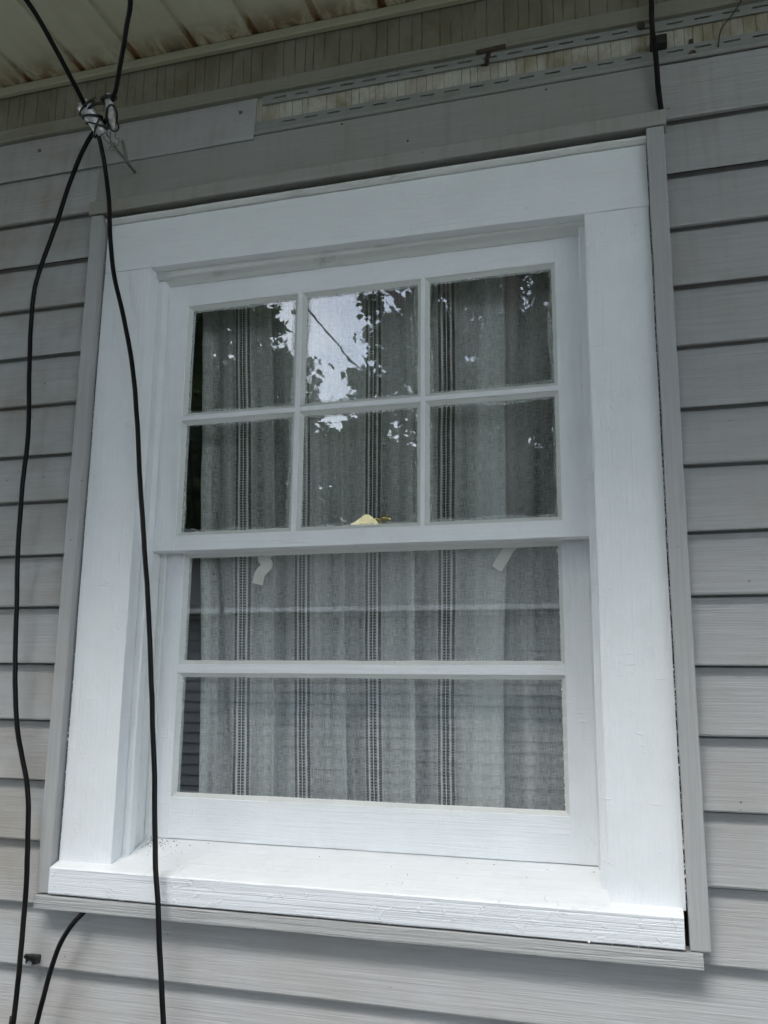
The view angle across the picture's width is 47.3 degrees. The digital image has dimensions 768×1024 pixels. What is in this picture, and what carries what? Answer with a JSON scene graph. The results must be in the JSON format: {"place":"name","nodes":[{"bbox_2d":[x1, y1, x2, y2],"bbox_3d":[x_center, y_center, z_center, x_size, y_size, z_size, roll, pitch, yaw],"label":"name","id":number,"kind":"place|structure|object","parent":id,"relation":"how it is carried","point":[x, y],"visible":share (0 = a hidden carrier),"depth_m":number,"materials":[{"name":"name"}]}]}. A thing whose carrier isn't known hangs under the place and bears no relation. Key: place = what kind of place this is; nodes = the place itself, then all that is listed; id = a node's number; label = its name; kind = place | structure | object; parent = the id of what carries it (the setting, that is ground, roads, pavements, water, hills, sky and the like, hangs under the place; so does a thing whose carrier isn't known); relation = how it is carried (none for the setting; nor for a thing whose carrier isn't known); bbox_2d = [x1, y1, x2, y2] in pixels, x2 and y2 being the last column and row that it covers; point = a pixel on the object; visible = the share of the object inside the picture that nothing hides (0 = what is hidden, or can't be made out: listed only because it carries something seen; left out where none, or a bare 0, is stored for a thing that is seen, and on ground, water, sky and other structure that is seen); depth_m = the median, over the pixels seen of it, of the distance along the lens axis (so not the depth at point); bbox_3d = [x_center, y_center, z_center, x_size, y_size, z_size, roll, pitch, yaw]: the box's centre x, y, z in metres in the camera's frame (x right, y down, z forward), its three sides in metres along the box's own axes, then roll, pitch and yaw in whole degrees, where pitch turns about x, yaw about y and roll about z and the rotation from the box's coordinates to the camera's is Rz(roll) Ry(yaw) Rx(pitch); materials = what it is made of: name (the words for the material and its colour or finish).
{"place":"outdoors","nodes":[
{"label":"outdoors","id":0,"kind":"place"},
{"bbox_2d":[180,440,246,794],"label":"room wall","id":1,"kind":"structure","parent":0,"point":[190,775],"depth_m":3.95,"materials":[{"name":"grey"}]},
{"bbox_2d":[189,272,555,470],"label":"room ceiling","id":2,"kind":"structure","parent":0,"point":[195,434],"depth_m":3.07,"materials":[{"name":"grey paint"}]},
{"bbox_2d":[234,452,564,810],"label":"room wall","id":3,"kind":"structure","parent":0,"point":[421,650],"depth_m":4.11,"materials":[{"name":"grey"}]},
{"label":"ground","id":4,"kind":"structure","parent":0,"visible":0},
{"bbox_2d":[0,0,767,1023],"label":"house wall","id":5,"kind":"structure","parent":4,"relation":"on","point":[420,80],"depth_m":1.49,"materials":[{"name":"grey plastic"}]},
{"bbox_2d":[23,953,40,965],"bbox_3d":[-0.602,0.763,1.498,0.025,0.020,0.025,-3,-12,16],"label":"cable clip","id":6,"kind":"object","parent":5,"relation":"attached to","point":[32,959],"visible":1,"depth_m":1.49,"materials":[{"name":"black plastic"}]},
{"bbox_2d":[34,912,85,1023],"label":"cable","id":7,"kind":"object","parent":5,"relation":"attached to","point":[76,919],"visible":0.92,"depth_m":1.46,"materials":[{"name":"black rubber"}]},
{"bbox_2d":[112,140,135,173],"bbox_3d":[-0.507,-0.703,1.748,0.038,0.047,0.063,-8,-14,36],"label":"wall hook","id":8,"kind":"object","parent":5,"relation":"attached to","point":[118,152],"depth_m":1.73,"materials":[{"name":"metal"}]},
{"bbox_2d":[77,97,116,150],"bbox_3d":[-0.563,-0.762,1.713,0.066,0.082,0.067,1,-11,0],"label":"drop clamp","id":9,"kind":"object","parent":8,"relation":"attached to","point":[91,116],"visible":1,"depth_m":1.70,"materials":[{"name":"metal"}]},
{"bbox_2d":[24,0,165,1023],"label":"cable","id":10,"kind":"object","parent":9,"relation":"hanging from","point":[146,579],"visible":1,"depth_m":1.54,"materials":[{"name":"black rubber"}]},
{"bbox_2d":[99,93,118,145],"bbox_3d":[-0.533,-0.768,1.705,0.035,0.077,0.081,1,-11,-4],"label":"drop clamp","id":11,"kind":"object","parent":8,"relation":"attached to","point":[110,111],"visible":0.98,"depth_m":1.69,"materials":[{"name":"metal"}]},
{"bbox_2d":[9,0,132,1023],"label":"cable","id":12,"kind":"object","parent":11,"relation":"hanging from","point":[13,1018],"visible":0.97,"depth_m":1.61,"materials":[{"name":"black rubber"}]},
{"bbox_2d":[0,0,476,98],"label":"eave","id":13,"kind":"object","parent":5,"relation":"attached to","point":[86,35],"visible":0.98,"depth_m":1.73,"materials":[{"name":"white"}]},
{"bbox_2d":[649,0,663,109],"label":"cable","id":14,"kind":"object","parent":13,"relation":"hanging from","point":[655,57],"visible":1,"depth_m":1.48,"materials":[{"name":"black rubber"}]},
{"bbox_2d":[48,135,686,949],"bbox_3d":[-0.044,0.026,1.562,1.047,1.270,0.184,-3,-12,16],"label":"window","id":15,"kind":"structure","parent":5,"relation":"attached to","point":[600,857],"depth_m":1.51,"materials":[{"name":"white paint"}]},
{"bbox_2d":[252,556,272,584],"bbox_3d":[-0.223,0.095,1.676,0.054,0.092,0.011,1,-11,-4],"label":"curtain tie","id":16,"kind":"object","parent":15,"relation":"attached to","point":[264,568],"visible":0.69,"depth_m":1.67,"materials":[{"name":"white fabric"}]},
{"bbox_2d":[492,548,515,570],"bbox_3d":[0.233,0.066,1.550,0.085,0.079,0.010,-2,-11,13],"label":"curtain tie","id":17,"kind":"object","parent":15,"relation":"attached to","point":[502,559],"visible":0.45,"depth_m":1.55,"materials":[{"name":"white fabric"}]},
{"bbox_2d":[33,109,710,970],"bbox_3d":[-0.063,0.007,1.504,1.107,1.330,0.052,-3,-12,16],"label":"window surround","id":18,"kind":"object","parent":5,"relation":"attached to","point":[651,125],"visible":0.86,"depth_m":1.46,"materials":[{"name":"grey plastic"}]},
{"bbox_2d":[476,44,505,66],"bbox_3d":[0.196,-0.824,1.581,0.055,0.025,0.051,-3,-12,16],"label":"bent spike","id":19,"kind":"object","parent":5,"relation":"attached to","point":[488,50],"visible":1,"depth_m":1.56,"materials":[{"name":"brown metal"}]},
{"bbox_2d":[649,33,666,51],"bbox_3d":[0.471,-0.805,1.506,0.028,0.016,0.026,-3,-12,16],"label":"cable clip","id":20,"kind":"object","parent":5,"relation":"attached to","point":[661,41],"visible":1,"depth_m":1.49,"materials":[{"name":"black plastic"}]},
{"bbox_2d":[718,0,741,46],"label":"thin wire","id":21,"kind":"object","parent":5,"relation":"on","point":[726,21],"visible":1,"depth_m":1.48,"materials":[{"name":"grey metal"}]},
{"bbox_3d":[-0.011,-0.586,1.782,0.910,0.009,0.009,-3,-12,16],"label":"curtain rod","id":22,"kind":"object","parent":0,"visible":0},
{"bbox_2d":[199,271,564,810],"bbox_3d":[-0.002,0.031,1.653,0.798,1.300,0.037,-2,-12,15],"label":"curtain","id":23,"kind":"object","parent":22,"relation":"hanging from","point":[492,428],"visible":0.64,"depth_m":1.64,"materials":[{"name":"fabric"}]}
]}

